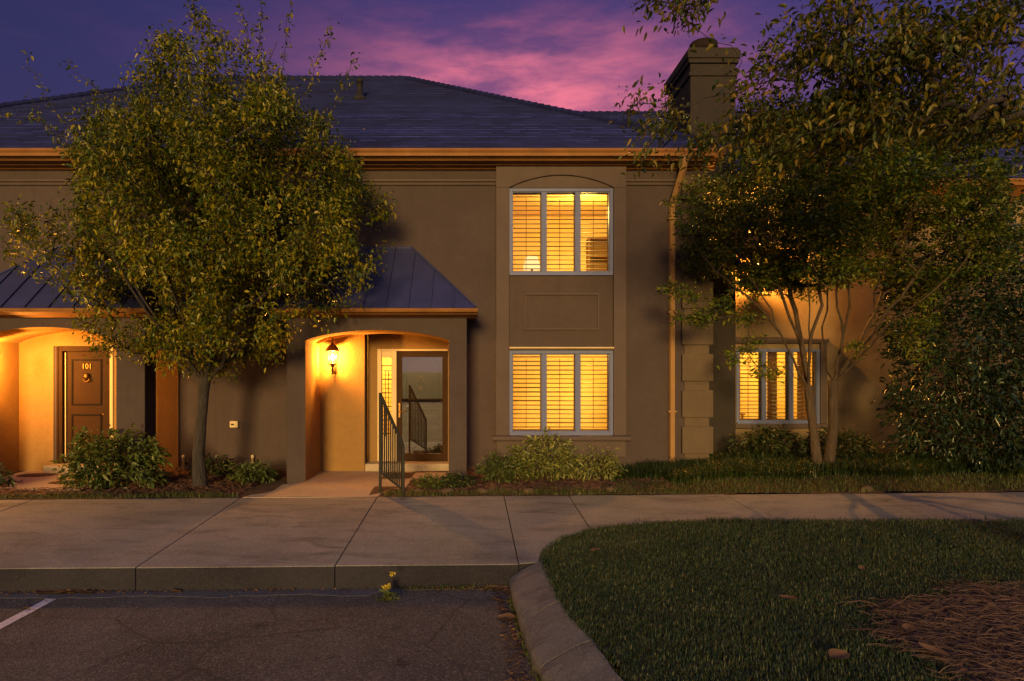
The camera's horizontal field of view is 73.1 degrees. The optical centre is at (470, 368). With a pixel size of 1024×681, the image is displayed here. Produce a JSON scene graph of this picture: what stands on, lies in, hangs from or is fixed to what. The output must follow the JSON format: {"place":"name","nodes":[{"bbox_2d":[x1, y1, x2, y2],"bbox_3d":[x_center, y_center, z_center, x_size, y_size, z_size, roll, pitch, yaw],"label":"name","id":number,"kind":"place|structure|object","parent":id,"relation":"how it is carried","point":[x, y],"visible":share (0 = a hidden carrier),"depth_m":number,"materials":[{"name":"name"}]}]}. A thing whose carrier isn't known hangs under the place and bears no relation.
{"place":"outdoors","nodes":[
{"label":"outdoors","id":0,"kind":"place"},
{"bbox_2d":[0,471,111,499],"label":"side walk","id":1,"kind":"structure","parent":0,"point":[31,482],"depth_m":11.18,"materials":[{"name":"concrete"}]},
{"bbox_2d":[0,587,538,680],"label":"asphalt","id":2,"kind":"structure","parent":0,"point":[434,635],"depth_m":5.67,"materials":[{"name":"grey asphalt"}]},
{"bbox_2d":[0,599,55,628],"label":"parking line","id":3,"kind":"object","parent":2,"relation":"on","point":[12,619],"visible":1,"depth_m":6.30,"materials":[{"name":"white paint"}]},
{"bbox_2d":[0,587,495,598],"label":"gutter strip","id":4,"kind":"object","parent":2,"relation":"on","point":[259,592],"visible":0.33,"depth_m":6.86,"materials":[{"name":"concrete"}]},
{"bbox_2d":[0,585,531,680],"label":"kerb litter","id":5,"kind":"object","parent":2,"relation":"on","point":[510,621],"visible":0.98,"depth_m":6.37,"materials":[{"name":"brown plant"}]},
{"bbox_2d":[375,572,400,603],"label":"flowering weed","id":6,"kind":"object","parent":2,"relation":"on","point":[388,595],"visible":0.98,"depth_m":6.65,"materials":[{"name":"green plant"}]},
{"bbox_2d":[388,582,539,680],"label":"joint weeds","id":7,"kind":"object","parent":2,"relation":"on","point":[516,623],"visible":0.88,"depth_m":6.29,"materials":[{"name":"green plant"}]},
{"bbox_2d":[497,613,514,619],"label":"dry leaf","id":8,"kind":"object","parent":2,"relation":"on","point":[507,615],"visible":1,"depth_m":6.16,"materials":[{"name":"brown plant"}]},
{"bbox_2d":[509,561,622,680],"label":"island kerb","id":9,"kind":"structure","parent":2,"relation":"on","point":[554,637],"depth_m":5.27,"materials":[{"name":"concrete"}]},
{"bbox_2d":[242,471,448,497],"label":"front walk","id":10,"kind":"structure","parent":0,"point":[342,483],"depth_m":11.03,"materials":[{"name":"concrete"}]},
{"bbox_2d":[379,393,404,494],"bbox_3d":[-1.192,1.146,10.361,0.427,1.548,0.048,0,0,18],"label":"hand railing","id":11,"kind":"object","parent":10,"relation":"on","point":[396,440],"visible":0.83,"depth_m":10.35,"materials":[{"name":"black metal"}]},
{"bbox_2d":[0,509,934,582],"bbox_3d":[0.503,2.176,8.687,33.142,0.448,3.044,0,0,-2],"label":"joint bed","id":12,"kind":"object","parent":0,"point":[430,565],"visible":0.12,"depth_m":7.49,"materials":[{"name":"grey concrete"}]},
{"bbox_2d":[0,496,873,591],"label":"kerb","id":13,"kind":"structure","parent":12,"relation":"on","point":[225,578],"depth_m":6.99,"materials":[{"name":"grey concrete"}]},
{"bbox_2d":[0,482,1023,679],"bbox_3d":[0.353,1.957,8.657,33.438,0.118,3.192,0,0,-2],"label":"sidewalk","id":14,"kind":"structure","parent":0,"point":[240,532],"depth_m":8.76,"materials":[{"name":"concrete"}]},
{"bbox_2d":[628,514,1016,521],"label":"edge grass","id":15,"kind":"structure","parent":14,"relation":"on","point":[815,517],"depth_m":8.80,"materials":[{"name":"green plant"}]},
{"bbox_2d":[0,451,1023,499],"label":"planting bed","id":16,"kind":"object","parent":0,"point":[258,487],"visible":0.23,"depth_m":10.76,"materials":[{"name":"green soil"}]},
{"bbox_2d":[0,462,16,486],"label":"broadleaf shrub","id":17,"kind":"object","parent":16,"relation":"on","point":[11,480],"visible":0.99,"depth_m":10.89,"materials":[{"name":"green plant"}]},
{"bbox_2d":[48,423,172,490],"bbox_3d":[-5.705,1.431,10.903,1.940,1.115,1.078,0,0,0],"label":"broadleaf shrub","id":18,"kind":"object","parent":16,"relation":"on","point":[102,476],"visible":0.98,"depth_m":10.78,"materials":[{"name":"green plant"}]},
{"bbox_2d":[0,0,397,488],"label":"shade tree","id":19,"kind":"object","parent":16,"relation":"on","point":[216,176],"visible":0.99,"depth_m":10.01,"materials":[{"name":"green plant"}]},
{"bbox_2d":[186,453,240,477],"bbox_3d":[-4.475,1.714,12.005,0.985,0.493,0.713,0,0,0],"label":"broadleaf shrub","id":20,"kind":"object","parent":16,"relation":"on","point":[208,460],"visible":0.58,"depth_m":11.98,"materials":[{"name":"green plant"}]},
{"bbox_2d":[224,459,278,485],"bbox_3d":[-3.630,1.721,11.342,0.917,0.469,0.736,0,0,0],"label":"broadleaf shrub","id":21,"kind":"object","parent":16,"relation":"on","point":[254,471],"visible":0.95,"depth_m":11.29,"materials":[{"name":"green plant"}]},
{"bbox_2d":[0,75,727,482],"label":"townhouse","id":22,"kind":"structure","parent":16,"relation":"on","point":[464,341],"depth_m":12.59,"materials":[{"name":"paint"}]},
{"bbox_2d":[65,352,103,462],"bbox_3d":[-7.075,0.715,12.647,0.760,2.040,0.115,0,0,0],"label":"panel door","id":23,"kind":"structure","parent":22,"relation":"in","point":[84,378],"depth_m":12.66,"materials":[{"name":"brown paint"}]},
{"bbox_2d":[182,455,186,469],"bbox_3d":[-5.227,1.716,12.555,0.070,0.285,0.088,0,0,0],"label":"pipe stub","id":24,"kind":"object","parent":22,"relation":"attached to","point":[183,462],"visible":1,"depth_m":12.52,"materials":[{"name":"plastic"}]},
{"bbox_2d":[230,421,238,427],"bbox_3d":[-4.316,1.023,12.550,0.150,0.120,0.099,0,0,0],"label":"outlet box","id":25,"kind":"object","parent":22,"relation":"attached to","point":[234,424],"visible":1,"depth_m":12.54,"materials":[{"name":"plastic"}]},
{"bbox_2d":[325,338,339,374],"bbox_3d":[-2.484,-0.229,12.409,0.260,0.700,0.379,0,0,0],"label":"wall lantern","id":26,"kind":"object","parent":22,"relation":"attached to","point":[332,346],"depth_m":12.32,"materials":[{"name":"brown metal"}]},
{"bbox_2d":[402,357,441,452],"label":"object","id":27,"kind":"structure","parent":22,"relation":"in","point":[421,376],"depth_m":13.00,"materials":[{"name":"clear glass"}]},
{"bbox_2d":[397,351,447,460],"bbox_3d":[-0.913,0.707,12.870,0.954,2.055,0.120,0,0,0],"label":"storm door","id":28,"kind":"structure","parent":22,"relation":"in","point":[443,456],"depth_m":12.88,"materials":[{"name":"brown paint"}]},
{"bbox_2d":[509,188,612,274],"bbox_3d":[1.630,-2.466,12.554,1.880,1.577,0.228,0,0,0],"label":"window","id":29,"kind":"structure","parent":22,"relation":"in","point":[543,192],"depth_m":12.49,"materials":[{"name":"white metal"}]},
{"bbox_2d":[509,350,612,434],"bbox_3d":[1.630,0.450,12.554,1.880,1.540,0.228,0,0,0],"label":"window","id":30,"kind":"structure","parent":22,"relation":"in","point":[576,430],"depth_m":12.49,"materials":[{"name":"white metal"}]},
{"bbox_2d":[586,238,606,270],"bbox_3d":[3.120,-2.027,16.015,0.840,1.945,0.330,0,0,0],"label":"bookcase","id":31,"kind":"object","parent":22,"relation":"in","point":[597,253],"visible":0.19,"depth_m":16.15,"materials":[{"name":"wood"}]},
{"bbox_2d":[410,473,469,489],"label":"plant","id":32,"kind":"object","parent":16,"relation":"on","point":[426,481],"visible":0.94,"depth_m":10.72,"materials":[{"name":"green plant"}]},
{"bbox_2d":[439,488,453,493],"bbox_3d":[-0.374,1.860,10.449,0.243,0.093,0.146,0,0,-13],"label":"edging stone","id":33,"kind":"object","parent":16,"relation":"on","point":[451,490],"visible":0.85,"depth_m":10.40,"materials":[{"name":"stone"}]},
{"bbox_2d":[438,470,476,489],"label":"plant","id":34,"kind":"object","parent":16,"relation":"on","point":[466,482],"visible":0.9,"depth_m":10.80,"materials":[{"name":"green plant"}]},
{"bbox_2d":[476,488,487,493],"bbox_3d":[0.174,1.862,10.451,0.201,0.088,0.124,0,0,-3],"label":"edging stone","id":35,"kind":"object","parent":16,"relation":"on","point":[483,490],"visible":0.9,"depth_m":10.41,"materials":[{"name":"stone"}]},
{"bbox_2d":[474,446,535,484],"bbox_3d":[0.582,1.625,11.390,1.071,0.615,0.862,0,0,0],"label":"nandina bush","id":36,"kind":"object","parent":16,"relation":"on","point":[508,473],"visible":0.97,"depth_m":11.25,"materials":[{"name":"green plant"}]},
{"bbox_2d":[0,471,1023,498],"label":"verge grass","id":37,"kind":"structure","parent":16,"relation":"on","point":[990,479],"depth_m":10.70,"materials":[{"name":"green plant"}]},
{"bbox_2d":[523,488,533,493],"bbox_3d":[0.875,1.863,10.453,0.178,0.087,0.117,0,0,-16],"label":"edging stone","id":38,"kind":"object","parent":16,"relation":"on","point":[528,489],"visible":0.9,"depth_m":10.42,"materials":[{"name":"beige stone"}]},
{"bbox_2d":[506,427,583,481],"bbox_3d":[1.165,1.482,11.582,1.484,1.008,0.957,0,0,0],"label":"nandina bush","id":39,"kind":"object","parent":16,"relation":"on","point":[550,469],"visible":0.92,"depth_m":11.47,"materials":[{"name":"green plant"}]},
{"bbox_2d":[556,444,627,481],"bbox_3d":[2.014,1.615,11.639,1.204,0.645,0.992,0,0,0],"label":"nandina bush","id":40,"kind":"object","parent":16,"relation":"on","point":[603,465],"visible":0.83,"depth_m":11.52,"materials":[{"name":"green plant"}]},
{"bbox_2d":[605,487,614,491],"bbox_3d":[2.131,1.857,10.548,0.182,0.094,0.117,0,0,10],"label":"edging stone","id":41,"kind":"object","parent":16,"relation":"on","point":[610,489],"visible":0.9,"depth_m":10.50,"materials":[{"name":"stone"}]},
{"bbox_2d":[724,424,809,459],"bbox_3d":[5.574,1.427,12.896,1.676,0.783,1.166,0,0,0],"label":"clipped hedge","id":42,"kind":"object","parent":16,"relation":"on","point":[759,443],"visible":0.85,"depth_m":12.76,"materials":[{"name":"green plant"}]},
{"bbox_2d":[579,37,1023,453],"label":"townhouse","id":43,"kind":"structure","parent":16,"relation":"on","point":[860,385],"depth_m":14.50,"materials":[{"name":"paint"}]},
{"bbox_2d":[739,352,806,418],"bbox_3d":[6.475,0.575,15.000,1.649,2.550,0.194,0,0,0],"label":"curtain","id":44,"kind":"object","parent":43,"relation":"hanging from","point":[772,403],"visible":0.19,"depth_m":14.93,"materials":[{"name":"beige fabric"}]},
{"bbox_2d":[736,349,819,423],"bbox_3d":[6.445,0.381,14.554,1.750,1.582,0.228,0,0,0],"label":"window","id":45,"kind":"structure","parent":43,"relation":"in","point":[789,381],"depth_m":14.49,"materials":[{"name":"white metal"}]},
{"bbox_2d":[594,449,1023,483],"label":"ground cover","id":46,"kind":"object","parent":16,"relation":"on","point":[720,465],"visible":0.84,"depth_m":11.54,"materials":[{"name":"green plant"}]},
{"bbox_2d":[794,427,879,458],"bbox_3d":[6.722,1.439,12.752,1.516,0.779,1.144,0,0,0],"label":"clipped hedge","id":47,"kind":"object","parent":16,"relation":"on","point":[854,449],"visible":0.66,"depth_m":12.60,"materials":[{"name":"green plant"}]},
{"bbox_2d":[655,82,1023,466],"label":"crape myrtle","id":48,"kind":"object","parent":16,"relation":"on","point":[841,221],"visible":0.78,"depth_m":11.04,"materials":[{"name":"green plant"}]},
{"bbox_2d":[860,486,873,491],"bbox_3d":[6.071,1.851,10.572,0.184,0.093,0.110,0,0,-1],"label":"edging stone","id":49,"kind":"object","parent":16,"relation":"on","point":[863,488],"visible":0.98,"depth_m":10.54,"materials":[{"name":"stone"}]},
{"bbox_2d":[869,179,1023,475],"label":"tall evergreen","id":50,"kind":"object","parent":16,"relation":"on","point":[975,425],"visible":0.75,"depth_m":11.80,"materials":[{"name":"green plant"}]},
{"bbox_2d":[970,194,1023,457],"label":"tall evergreen","id":51,"kind":"object","parent":16,"relation":"on","point":[1016,340],"visible":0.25,"depth_m":12.59,"materials":[{"name":"green plant"}]},
{"bbox_2d":[0,0,1023,110],"label":"sky","id":52,"kind":"structure","parent":0,"point":[577,55],"materials":[{"name":"purple"}]},
{"bbox_2d":[523,256,539,270],"bbox_3d":[1.280,-2.058,14.500,0.380,0.560,0.374,0,0,0],"label":"table lamp","id":53,"kind":"object","parent":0,"point":[531,262],"visible":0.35,"depth_m":14.38,"materials":[{"name":"white fabric"}]},
{"bbox_2d":[539,517,1023,680],"bbox_3d":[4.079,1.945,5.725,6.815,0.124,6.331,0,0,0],"label":"lawn grass","id":54,"kind":"structure","parent":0,"point":[1001,542],"depth_m":6.25,"materials":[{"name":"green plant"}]},
{"bbox_2d":[779,595,796,598],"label":"dry leaf","id":55,"kind":"object","parent":54,"relation":"on","point":[788,597],"visible":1,"depth_m":5.76,"materials":[{"name":"brown plant"}]},
{"bbox_2d":[608,0,1023,188],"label":"shade tree","id":56,"kind":"object","parent":54,"relation":"on","point":[900,49],"visible":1,"depth_m":6.53,"materials":[{"name":"green plant"}]},
{"bbox_2d":[828,648,849,658],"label":"dry leaf","id":57,"kind":"object","parent":54,"relation":"on","point":[838,653],"visible":1,"depth_m":4.61,"materials":[{"name":"brown plant"}]},
{"bbox_2d":[836,574,1023,680],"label":"pine straw","id":58,"kind":"object","parent":54,"relation":"on","point":[997,626],"visible":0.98,"depth_m":5.12,"materials":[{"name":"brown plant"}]},
{"bbox_2d":[889,601,902,608],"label":"dry leaf","id":59,"kind":"object","parent":58,"relation":"on","point":[898,604],"visible":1,"depth_m":5.55,"materials":[{"name":"brown plant"}]},
{"bbox_2d":[902,623,913,630],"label":"dry leaf","id":60,"kind":"object","parent":58,"relation":"on","point":[907,627],"visible":1,"depth_m":5.09,"materials":[{"name":"brown plant"}]},
{"bbox_2d":[918,642,949,655],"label":"dry leaf","id":61,"kind":"object","parent":58,"relation":"on","point":[934,649],"visible":1,"depth_m":4.67,"materials":[{"name":"brown plant"}]}
]}

